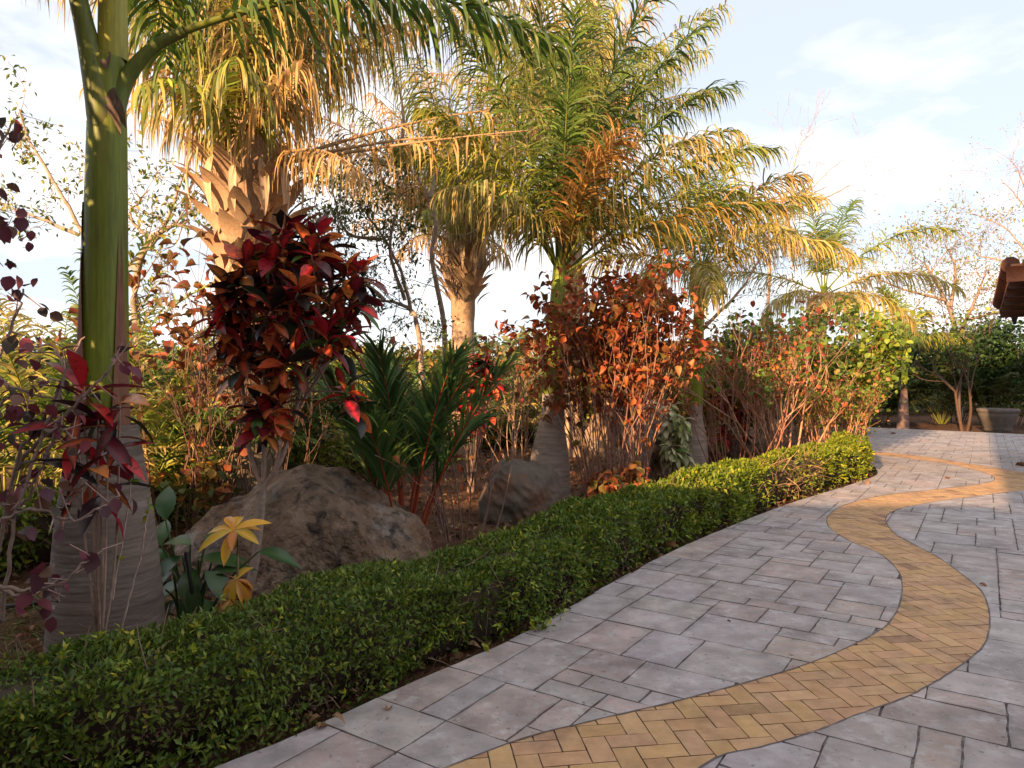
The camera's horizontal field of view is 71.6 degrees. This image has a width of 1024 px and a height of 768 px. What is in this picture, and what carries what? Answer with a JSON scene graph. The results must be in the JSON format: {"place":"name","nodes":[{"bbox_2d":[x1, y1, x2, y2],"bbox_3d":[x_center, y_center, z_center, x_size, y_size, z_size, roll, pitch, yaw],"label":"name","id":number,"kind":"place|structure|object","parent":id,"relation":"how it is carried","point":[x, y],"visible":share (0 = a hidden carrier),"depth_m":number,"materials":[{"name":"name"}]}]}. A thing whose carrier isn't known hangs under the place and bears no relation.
{"place":"outdoors","nodes":[
{"label":"outdoors","id":0,"kind":"place"},
{"bbox_2d":[0,260,215,407],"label":"areca palm","id":1,"kind":"object","parent":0,"point":[73,279],"visible":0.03,"depth_m":12.45,"materials":[{"name":"green plant"}]},
{"bbox_2d":[0,420,538,577],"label":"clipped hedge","id":2,"kind":"object","parent":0,"point":[24,553],"visible":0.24,"depth_m":7.28,"materials":[{"name":"green plant"}]},
{"bbox_2d":[0,401,1023,767],"bbox_3d":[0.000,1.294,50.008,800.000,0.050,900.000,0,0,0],"label":"ground","id":3,"kind":"structure","parent":0,"point":[920,421],"depth_m":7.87,"materials":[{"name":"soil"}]},
{"bbox_2d":[0,117,142,632],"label":"purple shrub","id":4,"kind":"object","parent":3,"relation":"on","point":[12,503],"visible":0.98,"depth_m":3.06,"materials":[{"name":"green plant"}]},
{"bbox_2d":[10,349,158,651],"bbox_3d":[-1.917,0.704,3.215,0.694,1.699,0.524,0,0,-9],"label":"red croton","id":5,"kind":"object","parent":3,"relation":"on","point":[111,445],"visible":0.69,"depth_m":3.18,"materials":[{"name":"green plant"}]},
{"bbox_2d":[0,579,171,608],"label":"irrigation hose","id":6,"kind":"object","parent":3,"relation":"on","point":[8,606],"visible":0.07,"depth_m":4.86,"materials":[{"name":"black plastic"}]},
{"bbox_2d":[1,316,173,486],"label":"bushy shrub","id":7,"kind":"object","parent":3,"relation":"on","point":[47,359],"visible":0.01,"depth_m":9.90,"materials":[{"name":"green plant"}]},
{"bbox_2d":[3,335,176,402],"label":"bushy shrub","id":8,"kind":"object","parent":3,"relation":"on","point":[43,348],"depth_m":14.55,"materials":[{"name":"green plant"}]},
{"bbox_2d":[0,585,179,671],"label":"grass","id":9,"kind":"structure","parent":3,"relation":"on","point":[16,631],"depth_m":4.37,"materials":[{"name":"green plant"}]},
{"bbox_2d":[0,358,188,501],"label":"areca palm","id":10,"kind":"object","parent":3,"relation":"on","point":[6,431],"visible":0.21,"depth_m":6.99,"materials":[{"name":"green plant"}]},
{"bbox_2d":[0,54,212,399],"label":"leafy tree","id":11,"kind":"object","parent":3,"relation":"on","point":[157,235],"visible":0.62,"depth_m":10.48,"materials":[{"name":"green plant"}]},
{"bbox_2d":[41,352,190,471],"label":"bushy shrub","id":12,"kind":"object","parent":3,"relation":"on","point":[169,370],"depth_m":11.43,"materials":[{"name":"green plant"}]},
{"bbox_2d":[78,448,158,628],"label":"bare sapling","id":13,"kind":"object","parent":3,"relation":"on","point":[120,557],"visible":0.6,"depth_m":3.30,"materials":[{"name":"brown plant"}]},
{"bbox_2d":[1,363,318,487],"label":"areca palm","id":14,"kind":"object","parent":3,"relation":"on","point":[176,433],"visible":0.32,"depth_m":7.16,"materials":[{"name":"green plant"}]},
{"bbox_2d":[145,339,205,380],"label":"bushy shrub","id":15,"kind":"object","parent":3,"relation":"on","point":[175,348],"visible":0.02,"depth_m":16.03,"materials":[{"name":"green plant"}]},
{"bbox_2d":[136,346,214,437],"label":"areca palm","id":16,"kind":"object","parent":3,"relation":"on","point":[161,348],"visible":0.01,"depth_m":11.77,"materials":[{"name":"green plant"}]},
{"bbox_2d":[25,358,332,490],"bbox_3d":[-3.901,0.586,8.671,2.862,1.870,3.345,0,0,22],"label":"areca palm","id":17,"kind":"object","parent":3,"relation":"on","point":[219,433],"visible":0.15,"depth_m":8.08,"materials":[{"name":"plant"}]},
{"bbox_2d":[0,237,358,487],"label":"areca palm","id":18,"kind":"object","parent":3,"relation":"on","point":[12,379],"visible":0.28,"depth_m":8.16,"materials":[{"name":"plant"}]},
{"bbox_2d":[1,248,364,474],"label":"areca palm","id":19,"kind":"object","parent":3,"relation":"on","point":[148,397],"visible":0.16,"depth_m":9.23,"materials":[{"name":"green plant"}]},
{"bbox_2d":[48,213,324,546],"bbox_3d":[-3.083,-0.053,7.021,2.438,3.173,2.845,0,0,14],"label":"copperleaf shrub","id":20,"kind":"object","parent":3,"relation":"on","point":[186,342],"visible":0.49,"depth_m":6.69,"materials":[{"name":"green plant"}]},
{"bbox_2d":[184,551,193,594],"bbox_3d":[-1.898,1.224,4.207,0.088,0.464,0.036,0,0,0],"label":"sprinkler stake","id":21,"kind":"object","parent":3,"relation":"on","point":[187,559],"visible":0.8,"depth_m":4.20,"materials":[{"name":"black plastic"}]},
{"bbox_2d":[142,444,250,547],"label":"copperleaf shrub","id":22,"kind":"object","parent":3,"relation":"on","point":[209,478],"visible":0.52,"depth_m":6.40,"materials":[{"name":"red plant"}]},
{"bbox_2d":[155,486,300,638],"bbox_3d":[-1.830,1.229,4.355,1.087,1.146,0.442,0,0,0],"label":"broadleaf plant","id":23,"kind":"object","parent":3,"relation":"on","point":[215,577],"visible":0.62,"depth_m":4.29,"materials":[{"name":"green plant"}]},
{"bbox_2d":[198,516,270,623],"bbox_3d":[-1.552,1.161,4.021,0.364,0.796,0.339,0,0,0],"label":"yellow croton","id":24,"kind":"object","parent":3,"relation":"on","point":[236,589],"visible":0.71,"depth_m":3.99,"materials":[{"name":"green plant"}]},
{"bbox_2d":[152,356,346,503],"bbox_3d":[-2.714,0.472,7.015,1.923,2.123,2.277,0,0,29],"label":"bare stem shrub","id":25,"kind":"object","parent":3,"relation":"on","point":[241,457],"visible":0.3,"depth_m":7.19,"materials":[{"name":"brown plant"}]},
{"bbox_2d":[164,374,351,468],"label":"bushy shrub","id":26,"kind":"object","parent":3,"relation":"on","point":[316,420],"visible":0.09,"depth_m":9.84,"materials":[{"name":"green plant"}]},
{"bbox_2d":[184,207,388,599],"bbox_3d":[-1.585,0.148,5.132,1.313,2.823,1.232,0,0,29],"label":"red croton","id":27,"kind":"object","parent":3,"relation":"on","point":[285,283],"visible":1,"depth_m":4.95,"materials":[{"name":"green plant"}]},
{"bbox_2d":[194,331,386,389],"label":"areca palm","id":28,"kind":"object","parent":3,"relation":"on","point":[335,362],"visible":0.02,"depth_m":17.07,"materials":[{"name":"plant"}]},
{"bbox_2d":[171,463,433,599],"bbox_3d":[-1.643,1.461,5.731,2.043,1.628,1.318,0,0,0],"label":"boulder","id":29,"kind":"object","parent":3,"relation":"on","point":[321,517],"visible":0.41,"depth_m":5.36,"materials":[{"name":"stone"}]},
{"bbox_2d":[25,0,582,663],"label":"royal palm","id":30,"kind":"object","parent":3,"relation":"on","point":[109,72],"visible":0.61,"depth_m":3.88,"materials":[{"name":"green plant"}]},
{"bbox_2d":[32,0,597,503],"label":"shaggy palm","id":31,"kind":"object","parent":3,"relation":"on","point":[234,120],"visible":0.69,"depth_m":8.13,"materials":[{"name":"green plant"}]},
{"bbox_2d":[297,337,395,436],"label":"bushy shrub","id":32,"kind":"object","parent":3,"relation":"on","point":[359,367],"visible":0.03,"depth_m":19.18,"materials":[{"name":"green plant"}]},
{"bbox_2d":[294,346,451,445],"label":"areca palm","id":33,"kind":"object","parent":3,"relation":"on","point":[342,434],"visible":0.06,"depth_m":11.81,"materials":[{"name":"plant"}]},
{"bbox_2d":[308,348,437,393],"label":"bushy shrub","id":34,"kind":"object","parent":3,"relation":"on","point":[359,372],"visible":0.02,"depth_m":17.47,"materials":[{"name":"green plant"}]},
{"bbox_2d":[285,124,475,393],"bbox_3d":[-2.178,-1.556,10.469,3.110,4.481,2.562,0,0,-10],"label":"leafy tree","id":35,"kind":"object","parent":3,"relation":"on","point":[403,289],"visible":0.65,"depth_m":10.42,"materials":[{"name":"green plant"}]},
{"bbox_2d":[294,47,498,469],"bbox_3d":[-2.011,-2.161,12.007,3.580,7.228,2.492,0,0,0],"label":"bare tree","id":36,"kind":"object","parent":3,"relation":"on","point":[429,194],"visible":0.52,"depth_m":11.96,"materials":[{"name":"brown plant"}]},
{"bbox_2d":[306,328,528,525],"bbox_3d":[-0.966,0.520,6.180,1.834,2.020,2.108,0,0,-25],"label":"red stalk palm","id":37,"kind":"object","parent":3,"relation":"on","point":[423,421],"visible":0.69,"depth_m":5.81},
{"bbox_2d":[0,430,875,767],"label":"clipped hedge","id":38,"kind":"object","parent":3,"relation":"on","point":[156,698],"visible":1,"depth_m":3.43,"materials":[{"name":"green plant"}]},
{"bbox_2d":[356,355,540,415],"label":"areca palm","id":39,"kind":"object","parent":3,"relation":"on","point":[417,378],"visible":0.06,"depth_m":15.17,"materials":[{"name":"green plant"}]},
{"bbox_2d":[285,0,620,455],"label":"shaggy palm","id":40,"kind":"object","parent":3,"relation":"on","point":[467,275],"visible":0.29,"depth_m":14.23,"materials":[{"name":"green plant"}]},
{"bbox_2d":[351,324,554,546],"bbox_3d":[-0.590,0.491,6.541,2.142,2.093,1.320,0,0,-42],"label":"copperleaf shrub","id":41,"kind":"object","parent":3,"relation":"on","point":[460,468],"visible":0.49,"depth_m":6.63,"materials":[{"name":"red plant"}]},
{"bbox_2d":[400,339,534,388],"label":"bushy shrub","id":42,"kind":"object","parent":3,"relation":"on","point":[427,353],"visible":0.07,"depth_m":18.23,"materials":[{"name":"green plant"}]},
{"bbox_2d":[452,345,506,492],"bbox_3d":[-0.511,0.476,9.908,0.891,2.081,0.793,0,0,0],"label":"red croton","id":43,"kind":"object","parent":3,"relation":"on","point":[485,366],"visible":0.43,"depth_m":9.87,"materials":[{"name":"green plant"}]},
{"bbox_2d":[446,326,568,461],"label":"dry shrub","id":44,"kind":"object","parent":3,"relation":"on","point":[512,406],"visible":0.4,"depth_m":11.42,"materials":[{"name":"brown plant"}]},
{"bbox_2d":[475,352,543,423],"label":"bushy shrub","id":45,"kind":"object","parent":3,"relation":"on","point":[533,413],"visible":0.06,"depth_m":19.05,"materials":[{"name":"green plant"}]},
{"bbox_2d":[13,323,1023,415],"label":"distant trees","id":46,"kind":"object","parent":3,"relation":"on","point":[514,342],"visible":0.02,"depth_m":32.14,"materials":[{"name":"green plant"}]},
{"bbox_2d":[478,458,565,525],"bbox_3d":[0.116,1.333,8.092,1.000,0.987,0.892,0,0,0],"label":"boulder","id":47,"kind":"object","parent":3,"relation":"on","point":[535,487],"visible":0.62,"depth_m":7.79,"materials":[{"name":"stone"}]},
{"bbox_2d":[481,375,583,430],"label":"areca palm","id":48,"kind":"object","parent":3,"relation":"on","point":[507,401],"visible":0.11,"depth_m":16.49,"materials":[{"name":"green plant"}]},
{"bbox_2d":[405,0,734,456],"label":"shaggy palm","id":49,"kind":"object","parent":3,"relation":"on","point":[605,53],"visible":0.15,"depth_m":14.09,"materials":[{"name":"green plant"}]},
{"bbox_2d":[466,242,715,495],"bbox_3d":[1.121,-0.109,8.728,2.519,3.267,2.952,0,0,34],"label":"copperleaf shrub","id":50,"kind":"object","parent":3,"relation":"on","point":[606,342],"visible":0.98,"depth_m":8.48,"materials":[{"name":"red plant"}]},
{"bbox_2d":[379,0,805,498],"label":"royal palm","id":51,"kind":"object","parent":3,"relation":"on","point":[575,207],"visible":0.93,"depth_m":8.90,"materials":[{"name":"green plant"}]},
{"bbox_2d":[581,461,652,503],"bbox_3d":[1.187,1.230,8.230,0.794,0.659,0.966,0,0,31],"label":"orange croton","id":52,"kind":"object","parent":3,"relation":"on","point":[627,475],"visible":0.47,"depth_m":8.21,"materials":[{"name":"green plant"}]},
{"bbox_2d":[527,354,716,433],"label":"bushy shrub","id":53,"kind":"object","parent":3,"relation":"on","point":[586,415],"visible":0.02,"depth_m":14.63,"materials":[{"name":"green plant"}]},
{"bbox_2d":[581,385,671,479],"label":"dry shrub","id":54,"kind":"object","parent":3,"relation":"on","point":[657,467],"visible":0.2,"depth_m":11.11,"materials":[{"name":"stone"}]},
{"bbox_2d":[660,541,675,551],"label":"fallen leaf","id":55,"kind":"object","parent":3,"relation":"on","point":[672,544],"visible":0.74,"depth_m":6.38,"materials":[{"name":"brown plant"}]},
{"bbox_2d":[657,398,694,481],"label":"variegated shrub","id":56,"kind":"object","parent":3,"relation":"on","point":[676,457],"visible":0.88,"depth_m":10.79,"materials":[{"name":"green plant"}]},
{"bbox_2d":[586,172,820,450],"bbox_3d":[3.783,-1.518,14.318,4.624,5.753,3.179,0,0,0],"label":"vine tree","id":57,"kind":"object","parent":3,"relation":"on","point":[710,420],"visible":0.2,"depth_m":14.46,"materials":[{"name":"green plant"}]},
{"bbox_2d":[566,134,862,466],"bbox_3d":[3.432,-1.501,12.784,4.454,6.077,4.457,0,0,-37],"label":"royal palm","id":58,"kind":"object","parent":3,"relation":"on","point":[699,270],"visible":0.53,"depth_m":12.16,"materials":[{"name":"green plant"}]},
{"bbox_2d":[637,328,810,442],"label":"bushy shrub","id":59,"kind":"object","parent":3,"relation":"on","point":[705,412],"visible":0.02,"depth_m":15.72,"materials":[{"name":"green plant"}]},
{"bbox_2d":[712,388,755,459],"bbox_3d":[4.204,0.783,13.642,0.760,1.430,1.169,0,0,31],"label":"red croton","id":60,"kind":"object","parent":3,"relation":"on","point":[729,441],"visible":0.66,"depth_m":13.58,"materials":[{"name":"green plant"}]},
{"bbox_2d":[651,306,830,464],"bbox_3d":[3.798,0.079,12.396,3.466,2.853,2.772,0,0,0],"label":"dry shrub","id":61,"kind":"object","parent":3,"relation":"on","point":[706,395],"visible":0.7,"depth_m":12.34,"materials":[{"name":"brown plant"}]},
{"bbox_2d":[663,308,822,455],"bbox_3d":[4.669,-0.050,15.117,2.778,3.080,3.730,0,0,-24],"label":"green shrub","id":62,"kind":"object","parent":3,"relation":"on","point":[725,383],"visible":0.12,"depth_m":14.54,"materials":[{"name":"green plant"}]},
{"bbox_2d":[650,286,887,460],"bbox_3d":[4.237,-0.047,12.597,3.641,3.124,4.029,0,0,-20],"label":"branching shrub","id":63,"kind":"object","parent":3,"relation":"on","point":[770,406],"visible":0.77,"depth_m":12.49,"materials":[{"name":"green plant"}]},
{"bbox_2d":[721,316,897,433],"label":"bushy shrub","id":64,"kind":"object","parent":3,"relation":"on","point":[794,317],"visible":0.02,"depth_m":20.29,"materials":[{"name":"green plant"}]},
{"bbox_2d":[724,89,913,324],"bbox_3d":[8.078,-3.716,19.801,4.997,9.460,3.386,0,0,-9],"label":"bare tree","id":65,"kind":"object","parent":3,"relation":"on","point":[806,136],"visible":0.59,"depth_m":19.95,"materials":[{"name":"brown plant"}]},
{"bbox_2d":[686,178,967,442],"bbox_3d":[7.554,-1.842,17.030,6.980,6.702,3.319,0,0,-19],"label":"royal palm","id":66,"kind":"object","parent":3,"relation":"on","point":[862,299],"visible":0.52,"depth_m":16.82,"materials":[{"name":"green plant"}]},
{"bbox_2d":[779,360,900,443],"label":"brown stem shrub","id":67,"kind":"object","parent":3,"relation":"on","point":[825,407],"visible":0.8,"depth_m":13.16,"materials":[{"name":"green plant"}]},
{"bbox_2d":[773,296,921,441],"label":"green shrub","id":68,"kind":"object","parent":3,"relation":"on","point":[887,335],"visible":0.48,"depth_m":13.92,"materials":[{"name":"green plant"}]},
{"bbox_2d":[858,412,879,427],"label":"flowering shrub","id":69,"kind":"object","parent":3,"relation":"on","point":[872,420],"visible":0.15,"depth_m":22.91,"materials":[{"name":"green plant"}]},
{"bbox_2d":[826,341,938,421],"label":"bushy shrub","id":70,"kind":"object","parent":3,"relation":"on","point":[918,357],"visible":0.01,"depth_m":25.50,"materials":[{"name":"green plant"}]},
{"bbox_2d":[831,350,945,425],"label":"areca palm","id":71,"kind":"object","parent":3,"relation":"on","point":[892,396],"visible":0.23,"depth_m":23.59,"materials":[{"name":"green plant"}]},
{"bbox_2d":[838,359,945,423],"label":"green shrub","id":72,"kind":"object","parent":3,"relation":"on","point":[921,374],"visible":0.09,"depth_m":24.42,"materials":[{"name":"green plant"}]},
{"bbox_2d":[833,283,972,428],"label":"royal palm","id":73,"kind":"object","parent":3,"relation":"on","point":[903,414],"visible":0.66,"depth_m":22.88,"materials":[{"name":"green plant"}]},
{"bbox_2d":[829,184,1023,417],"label":"leafy tree","id":74,"kind":"object","parent":3,"relation":"on","point":[949,307],"visible":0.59,"depth_m":26.91,"materials":[{"name":"green plant"}]},
{"bbox_2d":[889,270,998,431],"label":"thin tree","id":75,"kind":"object","parent":3,"relation":"on","point":[972,349],"visible":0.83,"depth_m":21.39,"materials":[{"name":"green plant"}]},
{"bbox_2d":[894,311,1023,423],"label":"green shrub","id":76,"kind":"object","parent":3,"relation":"on","point":[945,355],"visible":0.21,"depth_m":25.14,"materials":[{"name":"green plant"}]},
{"bbox_2d":[908,338,1023,418],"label":"areca palm","id":77,"kind":"object","parent":3,"relation":"on","point":[999,383],"visible":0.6,"depth_m":23.41,"materials":[{"name":"green plant"}]},
{"bbox_2d":[909,349,1023,423],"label":"areca palm","id":78,"kind":"object","parent":3,"relation":"on","point":[944,386],"visible":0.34,"depth_m":24.38,"materials":[{"name":"green plant"}]},
{"bbox_2d":[928,112,1023,282],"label":"bare tree","id":79,"kind":"object","parent":3,"relation":"on","point":[1011,233],"visible":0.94,"depth_m":19.96,"materials":[{"name":"brown plant"}]},
{"bbox_2d":[939,317,1023,426],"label":"green shrub","id":80,"kind":"object","parent":3,"relation":"on","point":[988,358],"visible":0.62,"depth_m":24.00,"materials":[{"name":"green plant"}]},
{"bbox_2d":[976,408,1020,431],"bbox_3d":[14.375,1.054,21.006,1.089,0.665,1.089,0,0,0],"label":"planter pot","id":81,"kind":"object","parent":3,"relation":"on","point":[998,419],"visible":1,"depth_m":20.67,"materials":[{"name":"concrete"}]},
{"bbox_2d":[992,257,1023,324],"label":"porch building","id":82,"kind":"structure","parent":3,"relation":"on","point":[1008,300],"depth_m":12.07,"materials":[{"name":"brown wood"}]},
{"bbox_2d":[0,0,1023,357],"label":"sky","id":83,"kind":"structure","parent":0,"point":[936,76],"materials":[{"name":"white"}]},
{"bbox_2d":[215,427,1023,767],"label":"pavement","id":84,"kind":"structure","parent":0,"point":[791,585],"depth_m":4.00,"materials":[{"name":"grey stone"}]},
{"bbox_2d":[303,711,345,727],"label":"fallen leaf","id":85,"kind":"object","parent":84,"relation":"on","point":[336,714],"visible":0.95,"depth_m":3.08,"materials":[{"name":"brown plant"}]},
{"bbox_2d":[529,612,560,631],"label":"weed","id":86,"kind":"object","parent":84,"relation":"on","point":[536,619],"visible":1,"depth_m":4.26,"materials":[{"name":"green plant"}]},
{"bbox_2d":[551,601,570,614],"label":"weed","id":87,"kind":"object","parent":84,"relation":"on","point":[561,610],"visible":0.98,"depth_m":4.53,"materials":[{"name":"green plant"}]},
{"bbox_2d":[443,451,1023,767],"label":"brick path","id":88,"kind":"structure","parent":84,"relation":"on","point":[940,619],"depth_m":3.48,"materials":[{"name":"yellow brick"}]},
{"bbox_2d":[861,479,869,484],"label":"fallen leaf","id":89,"kind":"object","parent":84,"relation":"on","point":[867,481],"visible":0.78,"depth_m":10.22,"materials":[{"name":"orange plant"}]},
{"bbox_2d":[651,384,689,413],"bbox_3d":[2.754,0.670,12.699,0.834,1.662,0.828,0,0,0],"label":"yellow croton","id":90,"kind":"object","parent":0,"point":[674,393],"visible":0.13,"depth_m":12.56,"materials":[{"name":"green plant"}]},
{"bbox_2d":[704,389,825,439],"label":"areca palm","id":91,"kind":"object","parent":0,"point":[751,412],"visible":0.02,"depth_m":18.26,"materials":[{"name":"plant"}]}
]}

